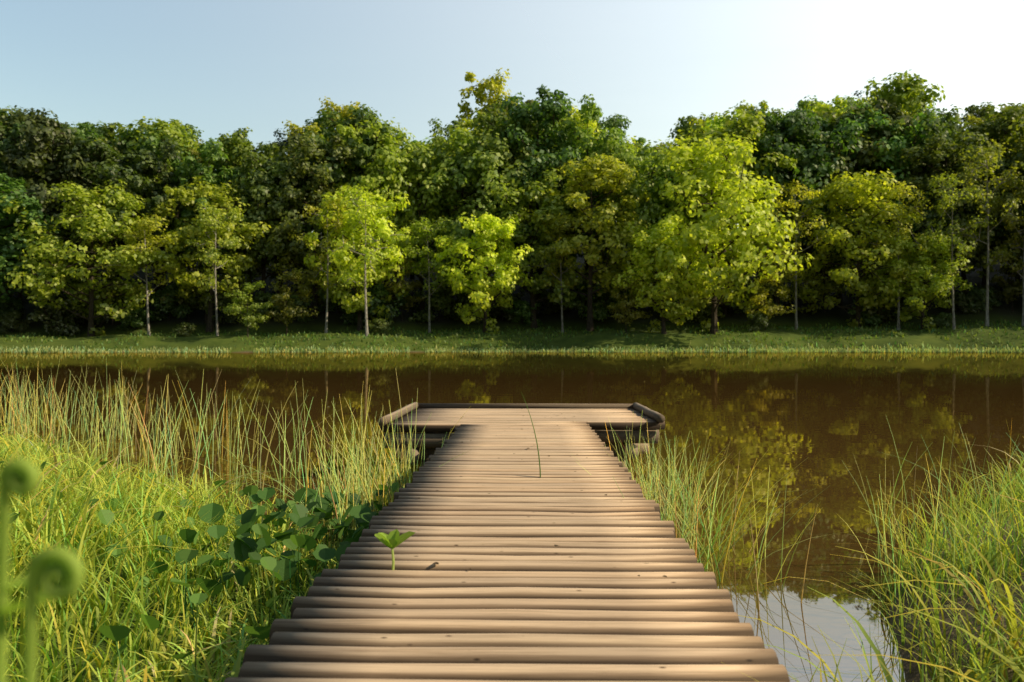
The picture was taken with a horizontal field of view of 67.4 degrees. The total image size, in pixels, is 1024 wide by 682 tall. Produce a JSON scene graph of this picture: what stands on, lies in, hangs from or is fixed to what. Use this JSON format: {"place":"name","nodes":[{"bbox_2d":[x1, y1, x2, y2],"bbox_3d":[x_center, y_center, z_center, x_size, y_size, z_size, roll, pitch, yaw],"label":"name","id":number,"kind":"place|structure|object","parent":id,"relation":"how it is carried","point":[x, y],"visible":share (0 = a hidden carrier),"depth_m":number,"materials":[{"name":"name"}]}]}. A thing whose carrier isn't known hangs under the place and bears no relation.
{"place":"outdoors","nodes":[
{"label":"outdoors","id":0,"kind":"place"},
{"bbox_2d":[0,421,348,681],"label":"bank grass","id":1,"kind":"structure","parent":0,"point":[40,515],"depth_m":2.74,"materials":[{"name":"plant"}]},
{"bbox_2d":[0,352,1023,681],"bbox_3d":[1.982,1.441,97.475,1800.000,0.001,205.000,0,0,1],"label":"water","id":2,"kind":"structure","parent":0,"point":[808,424],"depth_m":10.15,"materials":[{"name":"liquid"}]},
{"bbox_2d":[0,233,1023,681],"bbox_3d":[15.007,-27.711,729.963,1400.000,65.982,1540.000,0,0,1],"label":"ground","id":3,"kind":"structure","parent":0,"point":[682,337],"depth_m":101.95,"materials":[{"name":"plant"}]},
{"bbox_2d":[0,310,31,333],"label":"bush","id":4,"kind":"object","parent":3,"relation":"on","point":[10,321],"visible":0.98,"depth_m":106.72,"materials":[{"name":"green plant"}]},
{"bbox_2d":[0,122,49,314],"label":"tall tree","id":5,"kind":"object","parent":3,"relation":"on","point":[3,144],"visible":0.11,"depth_m":114.17,"materials":[{"name":"green plant"}]},
{"bbox_2d":[0,173,60,301],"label":"broad tree","id":6,"kind":"object","parent":3,"relation":"on","point":[8,245],"visible":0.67,"depth_m":105.24,"materials":[{"name":"green plant"}]},
{"bbox_2d":[0,105,74,305],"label":"broad tree","id":7,"kind":"object","parent":3,"relation":"on","point":[17,115],"visible":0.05,"depth_m":116.36,"materials":[{"name":"green plant"}]},
{"bbox_2d":[0,458,84,681],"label":"fern","id":8,"kind":"object","parent":3,"relation":"on","point":[20,476],"visible":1,"depth_m":0.30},
{"bbox_2d":[28,292,85,336],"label":"bush","id":9,"kind":"object","parent":3,"relation":"on","point":[58,319],"visible":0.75,"depth_m":107.19,"materials":[{"name":"green plant"}]},
{"bbox_2d":[0,108,122,315],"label":"broad tree","id":10,"kind":"object","parent":3,"relation":"on","point":[42,132],"visible":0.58,"depth_m":110.27,"materials":[{"name":"green plant"}]},
{"bbox_2d":[0,179,178,336],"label":"maple tree","id":11,"kind":"object","parent":3,"relation":"on","point":[88,222],"visible":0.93,"depth_m":104.74,"materials":[{"name":"green plant"}]},
{"bbox_2d":[68,250,140,325],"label":"tree sapling","id":12,"kind":"object","parent":3,"relation":"on","point":[111,276],"visible":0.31,"depth_m":110.12,"materials":[{"name":"green plant"}]},
{"bbox_2d":[48,134,181,318],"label":"broad tree","id":13,"kind":"object","parent":3,"relation":"on","point":[111,173],"visible":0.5,"depth_m":111.81,"materials":[{"name":"green plant"}]},
{"bbox_2d":[94,122,136,289],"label":"tall tree","id":14,"kind":"object","parent":3,"relation":"on","point":[111,126],"visible":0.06,"depth_m":121.79,"materials":[{"name":"green plant"}]},
{"bbox_2d":[116,305,153,329],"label":"bush","id":15,"kind":"object","parent":3,"relation":"on","point":[133,315],"visible":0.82,"depth_m":109.73,"materials":[{"name":"green plant"}]},
{"bbox_2d":[99,214,179,335],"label":"birch tree","id":16,"kind":"object","parent":3,"relation":"on","point":[144,224],"visible":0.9,"depth_m":105.46,"materials":[{"name":"green plant"}]},
{"bbox_2d":[97,126,204,303],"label":"broad tree","id":17,"kind":"object","parent":3,"relation":"on","point":[151,140],"visible":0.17,"depth_m":118.96,"materials":[{"name":"green plant"}]},
{"bbox_2d":[102,116,219,290],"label":"broad tree","id":18,"kind":"object","parent":3,"relation":"on","point":[167,130],"visible":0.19,"depth_m":120.00,"materials":[{"name":"green plant"}]},
{"bbox_2d":[130,137,201,315],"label":"tall tree","id":19,"kind":"object","parent":3,"relation":"on","point":[167,150],"visible":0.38,"depth_m":114.99,"materials":[{"name":"green plant"}]},
{"bbox_2d":[141,283,201,322],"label":"bush","id":20,"kind":"object","parent":3,"relation":"on","point":[167,305],"visible":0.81,"depth_m":112.77,"materials":[{"name":"green plant"}]},
{"bbox_2d":[0,461,398,681],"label":"leafy plants","id":21,"kind":"object","parent":3,"relation":"on","point":[243,546],"visible":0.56,"depth_m":2.95,"materials":[{"name":"green plant"}]},
{"bbox_2d":[170,137,245,322],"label":"tall tree","id":22,"kind":"object","parent":3,"relation":"on","point":[188,166],"visible":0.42,"depth_m":113.33,"materials":[{"name":"green plant"}]},
{"bbox_2d":[151,176,270,331],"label":"broad tree","id":23,"kind":"object","parent":3,"relation":"on","point":[219,197],"visible":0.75,"depth_m":109.44,"materials":[{"name":"green plant"}]},
{"bbox_2d":[0,361,427,550],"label":"reeds","id":24,"kind":"object","parent":3,"relation":"on","point":[20,422],"visible":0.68,"depth_m":6.06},
{"bbox_2d":[184,199,244,335],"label":"birch tree","id":25,"kind":"object","parent":3,"relation":"on","point":[213,254],"visible":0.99,"depth_m":103.42,"materials":[{"name":"green plant"}]},
{"bbox_2d":[187,250,245,313],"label":"tree sapling","id":26,"kind":"object","parent":3,"relation":"on","point":[205,300],"visible":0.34,"depth_m":112.70,"materials":[{"name":"green plant"}]},
{"bbox_2d":[212,297,265,324],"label":"bush","id":27,"kind":"object","parent":3,"relation":"on","point":[230,320],"visible":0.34,"depth_m":111.77,"materials":[{"name":"green plant"}]},
{"bbox_2d":[199,127,287,302],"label":"broad tree","id":28,"kind":"object","parent":3,"relation":"on","point":[232,146],"visible":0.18,"depth_m":119.90,"materials":[{"name":"green plant"}]},
{"bbox_2d":[217,281,272,336],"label":"tree sapling","id":29,"kind":"object","parent":3,"relation":"on","point":[250,318],"visible":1,"depth_m":101.32,"materials":[{"name":"green plant"}]},
{"bbox_2d":[242,290,278,318],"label":"bush","id":30,"kind":"object","parent":3,"relation":"on","point":[262,298],"visible":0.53,"depth_m":113.07,"materials":[{"name":"green plant"}]},
{"bbox_2d":[216,149,312,294],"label":"broad tree","id":31,"kind":"object","parent":3,"relation":"on","point":[264,249],"visible":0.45,"depth_m":113.94,"materials":[{"name":"green plant"}]},
{"bbox_2d":[229,159,319,294],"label":"broad tree","id":32,"kind":"object","parent":3,"relation":"on","point":[278,170],"visible":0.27,"depth_m":114.59,"materials":[{"name":"green plant"}]},
{"bbox_2d":[265,268,318,334],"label":"tree sapling","id":33,"kind":"object","parent":3,"relation":"on","point":[285,304],"visible":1,"depth_m":104.91,"materials":[{"name":"green plant"}]},
{"bbox_2d":[279,120,321,275],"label":"tall tree","id":34,"kind":"object","parent":3,"relation":"on","point":[297,128],"visible":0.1,"depth_m":136.68,"materials":[{"name":"green plant"}]},
{"bbox_2d":[243,133,371,317],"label":"broad tree","id":35,"kind":"object","parent":3,"relation":"on","point":[280,233],"visible":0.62,"depth_m":112.88,"materials":[{"name":"green plant"}]},
{"bbox_2d":[271,238,344,317],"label":"tree sapling","id":36,"kind":"object","parent":3,"relation":"on","point":[308,273],"visible":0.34,"depth_m":113.74,"materials":[{"name":"green plant"}]},
{"bbox_2d":[288,195,352,332],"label":"birch tree","id":37,"kind":"object","parent":3,"relation":"on","point":[339,227],"visible":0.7,"depth_m":106.64,"materials":[{"name":"green plant"}]},
{"bbox_2d":[314,96,369,287],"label":"tall tree","id":38,"kind":"object","parent":3,"relation":"on","point":[342,111],"visible":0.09,"depth_m":126.73,"materials":[{"name":"green plant"}]},
{"bbox_2d":[289,103,399,290],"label":"broad tree","id":39,"kind":"object","parent":3,"relation":"on","point":[363,156],"visible":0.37,"depth_m":117.81,"materials":[{"name":"green plant"}]},
{"bbox_2d":[303,185,411,330],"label":"maple tree","id":40,"kind":"object","parent":3,"relation":"on","point":[356,266],"visible":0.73,"depth_m":107.63,"materials":[{"name":"green plant"}]},
{"bbox_2d":[326,184,414,335],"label":"birch tree","id":41,"kind":"object","parent":3,"relation":"on","point":[350,279],"visible":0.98,"depth_m":102.63,"materials":[{"name":"green plant"}]},
{"bbox_2d":[344,283,409,324],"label":"bush","id":42,"kind":"object","parent":3,"relation":"on","point":[377,293],"visible":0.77,"depth_m":110.52,"materials":[{"name":"green plant"}]},
{"bbox_2d":[332,111,432,288],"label":"broad tree","id":43,"kind":"object","parent":3,"relation":"on","point":[386,179],"visible":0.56,"depth_m":115.51,"materials":[{"name":"green plant"}]},
{"bbox_2d":[368,257,424,320],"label":"tree sapling","id":44,"kind":"object","parent":3,"relation":"on","point":[412,286],"visible":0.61,"depth_m":113.26,"materials":[{"name":"green plant"}]},
{"bbox_2d":[368,129,477,314],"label":"broad tree","id":45,"kind":"object","parent":3,"relation":"on","point":[418,158],"visible":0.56,"depth_m":115.54,"materials":[{"name":"green plant"}]},
{"bbox_2d":[398,217,457,332],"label":"birch tree","id":46,"kind":"object","parent":3,"relation":"on","point":[425,227],"visible":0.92,"depth_m":110.04,"materials":[{"name":"green plant"}]},
{"bbox_2d":[408,285,464,321],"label":"bush","id":47,"kind":"object","parent":3,"relation":"on","point":[438,298],"visible":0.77,"depth_m":115.23,"materials":[{"name":"green plant"}]},
{"bbox_2d":[429,118,485,217],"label":"tall tree","id":48,"kind":"object","parent":3,"relation":"on","point":[465,124],"visible":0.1,"depth_m":124.08,"materials":[{"name":"green plant"}]},
{"bbox_2d":[410,125,511,318],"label":"broad tree","id":49,"kind":"object","parent":3,"relation":"on","point":[465,161],"visible":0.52,"depth_m":114.68,"materials":[{"name":"green plant"}]},
{"bbox_2d":[445,291,489,323],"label":"bush","id":50,"kind":"object","parent":3,"relation":"on","point":[462,297],"visible":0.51,"depth_m":115.57,"materials":[{"name":"green plant"}]},
{"bbox_2d":[456,68,511,189],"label":"tall tree","id":51,"kind":"object","parent":3,"relation":"on","point":[494,85],"visible":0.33,"depth_m":137.00,"materials":[{"name":"green plant"}]},
{"bbox_2d":[433,212,536,334],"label":"maple tree","id":52,"kind":"object","parent":3,"relation":"on","point":[488,230],"visible":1,"depth_m":105.67,"materials":[{"name":"green plant"}]},
{"bbox_2d":[483,289,523,321],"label":"bush","id":53,"kind":"object","parent":3,"relation":"on","point":[494,312],"visible":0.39,"depth_m":115.86,"materials":[{"name":"green plant"}]},
{"bbox_2d":[224,402,789,681],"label":"dock","id":54,"kind":"object","parent":3,"relation":"on","point":[524,599],"visible":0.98,"depth_m":1.92,"materials":[{"name":"brown wood"}]},
{"bbox_2d":[375,529,414,569],"bbox_3d":[-0.312,0.562,2.030,0.113,0.119,0.074,0,0,1],"label":"seedling on deck","id":55,"kind":"object","parent":54,"relation":"on","point":[393,539],"visible":0.94,"depth_m":2.03,"materials":[{"name":"green plant"}]},
{"bbox_2d":[454,110,563,310],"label":"broad tree","id":56,"kind":"object","parent":3,"relation":"on","point":[497,146],"visible":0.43,"depth_m":116.14,"materials":[{"name":"green plant"}]},
{"bbox_2d":[0,319,1023,352],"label":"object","id":57,"kind":"object","parent":3,"relation":"on","point":[331,350],"depth_m":99.08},
{"bbox_2d":[503,299,541,325],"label":"bush","id":58,"kind":"object","parent":3,"relation":"on","point":[524,311],"visible":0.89,"depth_m":114.39,"materials":[{"name":"green plant"}]},
{"bbox_2d":[472,167,589,327],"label":"broad tree","id":59,"kind":"object","parent":3,"relation":"on","point":[531,190],"visible":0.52,"depth_m":111.68,"materials":[{"name":"green plant"}]},
{"bbox_2d":[479,84,597,313],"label":"broad tree","id":60,"kind":"object","parent":3,"relation":"on","point":[548,111],"visible":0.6,"depth_m":117.12,"materials":[{"name":"green plant"}]},
{"bbox_2d":[213,397,874,609],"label":"dock reeds","id":61,"kind":"object","parent":3,"relation":"on","point":[672,490],"visible":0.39,"depth_m":4.10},
{"bbox_2d":[529,214,587,332],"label":"birch tree","id":62,"kind":"object","parent":3,"relation":"on","point":[560,229],"visible":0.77,"depth_m":109.60,"materials":[{"name":"green plant"}]},
{"bbox_2d":[520,153,652,330],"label":"broad tree","id":63,"kind":"object","parent":3,"relation":"on","point":[608,168],"visible":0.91,"depth_m":107.87,"materials":[{"name":"green plant"}]},
{"bbox_2d":[555,94,625,305],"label":"tall tree","id":64,"kind":"object","parent":3,"relation":"on","point":[591,111],"visible":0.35,"depth_m":118.03,"materials":[{"name":"green plant"}]},
{"bbox_2d":[565,283,620,321],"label":"bush","id":65,"kind":"object","parent":3,"relation":"on","point":[599,306],"visible":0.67,"depth_m":114.62,"materials":[{"name":"green plant"}]},
{"bbox_2d":[589,113,631,253],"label":"broad tree","id":66,"kind":"object","parent":3,"relation":"on","point":[616,122],"visible":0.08,"depth_m":155.12,"materials":[{"name":"green plant"}]},
{"bbox_2d":[580,136,671,316],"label":"broad tree","id":67,"kind":"object","parent":3,"relation":"on","point":[639,186],"visible":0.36,"depth_m":113.32,"materials":[{"name":"green plant"}]},
{"bbox_2d":[606,281,651,332],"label":"tree sapling","id":68,"kind":"object","parent":3,"relation":"on","point":[625,303],"visible":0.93,"depth_m":104.75,"materials":[{"name":"green plant"}]},
{"bbox_2d":[607,218,717,333],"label":"maple tree","id":69,"kind":"object","parent":3,"relation":"on","point":[651,239],"visible":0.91,"depth_m":102.11,"materials":[{"name":"green plant"}]},
{"bbox_2d":[627,150,704,302],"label":"broad tree","id":70,"kind":"object","parent":3,"relation":"on","point":[669,205],"visible":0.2,"depth_m":118.81,"materials":[{"name":"green plant"}]},
{"bbox_2d":[640,132,813,333],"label":"maple tree","id":71,"kind":"object","parent":3,"relation":"on","point":[703,166],"visible":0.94,"depth_m":101.48,"materials":[{"name":"green plant"}]},
{"bbox_2d":[677,109,781,264],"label":"broad tree","id":72,"kind":"object","parent":3,"relation":"on","point":[717,124],"visible":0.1,"depth_m":119.04,"materials":[{"name":"green plant"}]},
{"bbox_2d":[664,107,796,315],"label":"broad tree","id":73,"kind":"object","parent":3,"relation":"on","point":[750,125],"visible":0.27,"depth_m":113.45,"materials":[{"name":"green plant"}]},
{"bbox_2d":[743,312,773,331],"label":"bush","id":74,"kind":"object","parent":3,"relation":"on","point":[761,321],"visible":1,"depth_m":105.05,"materials":[{"name":"green plant"}]},
{"bbox_2d":[737,243,791,314],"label":"tree sapling","id":75,"kind":"object","parent":3,"relation":"on","point":[770,286],"visible":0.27,"depth_m":114.83,"materials":[{"name":"green plant"}]},
{"bbox_2d":[745,273,795,329],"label":"tree sapling","id":76,"kind":"object","parent":3,"relation":"on","point":[767,308],"visible":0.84,"depth_m":106.09,"materials":[{"name":"green plant"}]},
{"bbox_2d":[727,106,828,314],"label":"broad tree","id":77,"kind":"object","parent":3,"relation":"on","point":[770,120],"visible":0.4,"depth_m":113.47,"materials":[{"name":"green plant"}]},
{"bbox_2d":[763,180,836,328],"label":"birch tree","id":78,"kind":"object","parent":3,"relation":"on","point":[792,205],"visible":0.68,"depth_m":110.25,"materials":[{"name":"green plant"}]},
{"bbox_2d":[777,261,827,309],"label":"tree sapling","id":79,"kind":"object","parent":3,"relation":"on","point":[791,288],"visible":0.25,"depth_m":118.89,"materials":[{"name":"green plant"}]},
{"bbox_2d":[753,110,876,308],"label":"broad tree","id":80,"kind":"object","parent":3,"relation":"on","point":[838,142],"visible":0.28,"depth_m":115.11,"materials":[{"name":"green plant"}]},
{"bbox_2d":[776,114,862,297],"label":"broad tree","id":81,"kind":"object","parent":3,"relation":"on","point":[826,209],"visible":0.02,"depth_m":119.02,"materials":[{"name":"green plant"}]},
{"bbox_2d":[804,95,847,276],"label":"tall tree","id":82,"kind":"object","parent":3,"relation":"on","point":[820,109],"visible":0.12,"depth_m":131.25,"materials":[{"name":"green plant"}]},
{"bbox_2d":[788,95,863,113],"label":"broad tree","id":83,"kind":"object","parent":3,"relation":"on","point":[849,99],"visible":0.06,"depth_m":144.87,"materials":[{"name":"green plant"}]},
{"bbox_2d":[800,248,861,311],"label":"tree sapling","id":84,"kind":"object","parent":3,"relation":"on","point":[825,287],"visible":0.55,"depth_m":116.64,"materials":[{"name":"green plant"}]},
{"bbox_2d":[779,102,905,303],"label":"broad tree","id":85,"kind":"object","parent":3,"relation":"on","point":[863,154],"visible":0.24,"depth_m":117.95,"materials":[{"name":"green plant"}]},
{"bbox_2d":[772,169,934,327],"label":"maple tree","id":86,"kind":"object","parent":3,"relation":"on","point":[866,284],"visible":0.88,"depth_m":109.50,"materials":[{"name":"green plant"}]},
{"bbox_2d":[829,98,923,296],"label":"broad tree","id":87,"kind":"object","parent":3,"relation":"on","point":[889,111],"visible":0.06,"depth_m":120.11,"materials":[{"name":"green plant"}]},
{"bbox_2d":[861,288,912,321],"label":"bush","id":88,"kind":"object","parent":3,"relation":"on","point":[873,312],"visible":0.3,"depth_m":111.56,"materials":[{"name":"green plant"}]},
{"bbox_2d":[831,102,949,271],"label":"broad tree","id":89,"kind":"object","parent":3,"relation":"on","point":[892,146],"visible":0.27,"depth_m":116.75,"materials":[{"name":"green plant"}]},
{"bbox_2d":[836,69,945,277],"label":"broad tree","id":90,"kind":"object","parent":3,"relation":"on","point":[909,94],"visible":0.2,"depth_m":121.40,"materials":[{"name":"green plant"}]},
{"bbox_2d":[861,181,933,329],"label":"birch tree","id":91,"kind":"object","parent":3,"relation":"on","point":[911,208],"visible":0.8,"depth_m":106.45,"materials":[{"name":"green plant"}]},
{"bbox_2d":[874,234,972,330],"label":"maple tree","id":92,"kind":"object","parent":3,"relation":"on","point":[919,291],"visible":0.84,"depth_m":105.35,"materials":[{"name":"green plant"}]},
{"bbox_2d":[835,421,1023,619],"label":"bank reeds","id":93,"kind":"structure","parent":3,"relation":"on","point":[935,525],"depth_m":3.43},
{"bbox_2d":[884,104,985,269],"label":"broad tree","id":94,"kind":"object","parent":3,"relation":"on","point":[948,130],"visible":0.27,"depth_m":116.45,"materials":[{"name":"green plant"}]},
{"bbox_2d":[889,132,1016,311],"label":"broad tree","id":95,"kind":"object","parent":3,"relation":"on","point":[936,150],"visible":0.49,"depth_m":112.56,"materials":[{"name":"green plant"}]},
{"bbox_2d":[919,171,997,329],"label":"birch tree","id":96,"kind":"object","parent":3,"relation":"on","point":[941,209],"visible":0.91,"depth_m":104.39,"materials":[{"name":"green plant"}]},
{"bbox_2d":[938,291,979,313],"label":"bush","id":97,"kind":"object","parent":3,"relation":"on","point":[959,298],"visible":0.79,"depth_m":112.07,"materials":[{"name":"green plant"}]},
{"bbox_2d":[913,139,1008,293],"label":"broad tree","id":98,"kind":"object","parent":3,"relation":"on","point":[998,232],"visible":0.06,"depth_m":117.53,"materials":[{"name":"green plant"}]},
{"bbox_2d":[932,102,1023,285],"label":"broad tree","id":99,"kind":"object","parent":3,"relation":"on","point":[1007,123],"visible":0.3,"depth_m":116.80,"materials":[{"name":"green plant"}]},
{"bbox_2d":[962,286,1001,310],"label":"bush","id":100,"kind":"object","parent":3,"relation":"on","point":[980,300],"visible":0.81,"depth_m":111.88,"materials":[{"name":"green plant"}]},
{"bbox_2d":[947,139,1023,325],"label":"birch tree","id":101,"kind":"object","parent":3,"relation":"on","point":[994,152],"visible":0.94,"depth_m":105.45,"materials":[{"name":"green plant"}]},
{"bbox_2d":[982,132,1023,294],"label":"broad tree","id":102,"kind":"object","parent":3,"relation":"on","point":[1000,142],"visible":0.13,"depth_m":119.21,"materials":[{"name":"green plant"}]},
{"bbox_2d":[989,252,1022,311],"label":"tree sapling","id":103,"kind":"object","parent":3,"relation":"on","point":[1009,286],"visible":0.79,"depth_m":113.45,"materials":[{"name":"green plant"}]},
{"bbox_2d":[989,169,1023,326],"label":"birch tree","id":104,"kind":"object","parent":3,"relation":"on","point":[1013,244],"visible":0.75,"depth_m":106.63,"materials":[{"name":"green plant"}]},
{"bbox_2d":[998,156,1023,265],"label":"broad tree","id":105,"kind":"object","parent":3,"relation":"on","point":[1019,210],"visible":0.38,"depth_m":112.68,"materials":[{"name":"green plant"}]},
{"bbox_2d":[0,0,1023,231],"label":"sky","id":106,"kind":"structure","parent":0,"point":[215,67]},
{"bbox_2d":[733,445,1023,681],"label":"bank grass","id":107,"kind":"structure","parent":0,"point":[1012,654],"depth_m":2.55,"materials":[{"name":"plant"}]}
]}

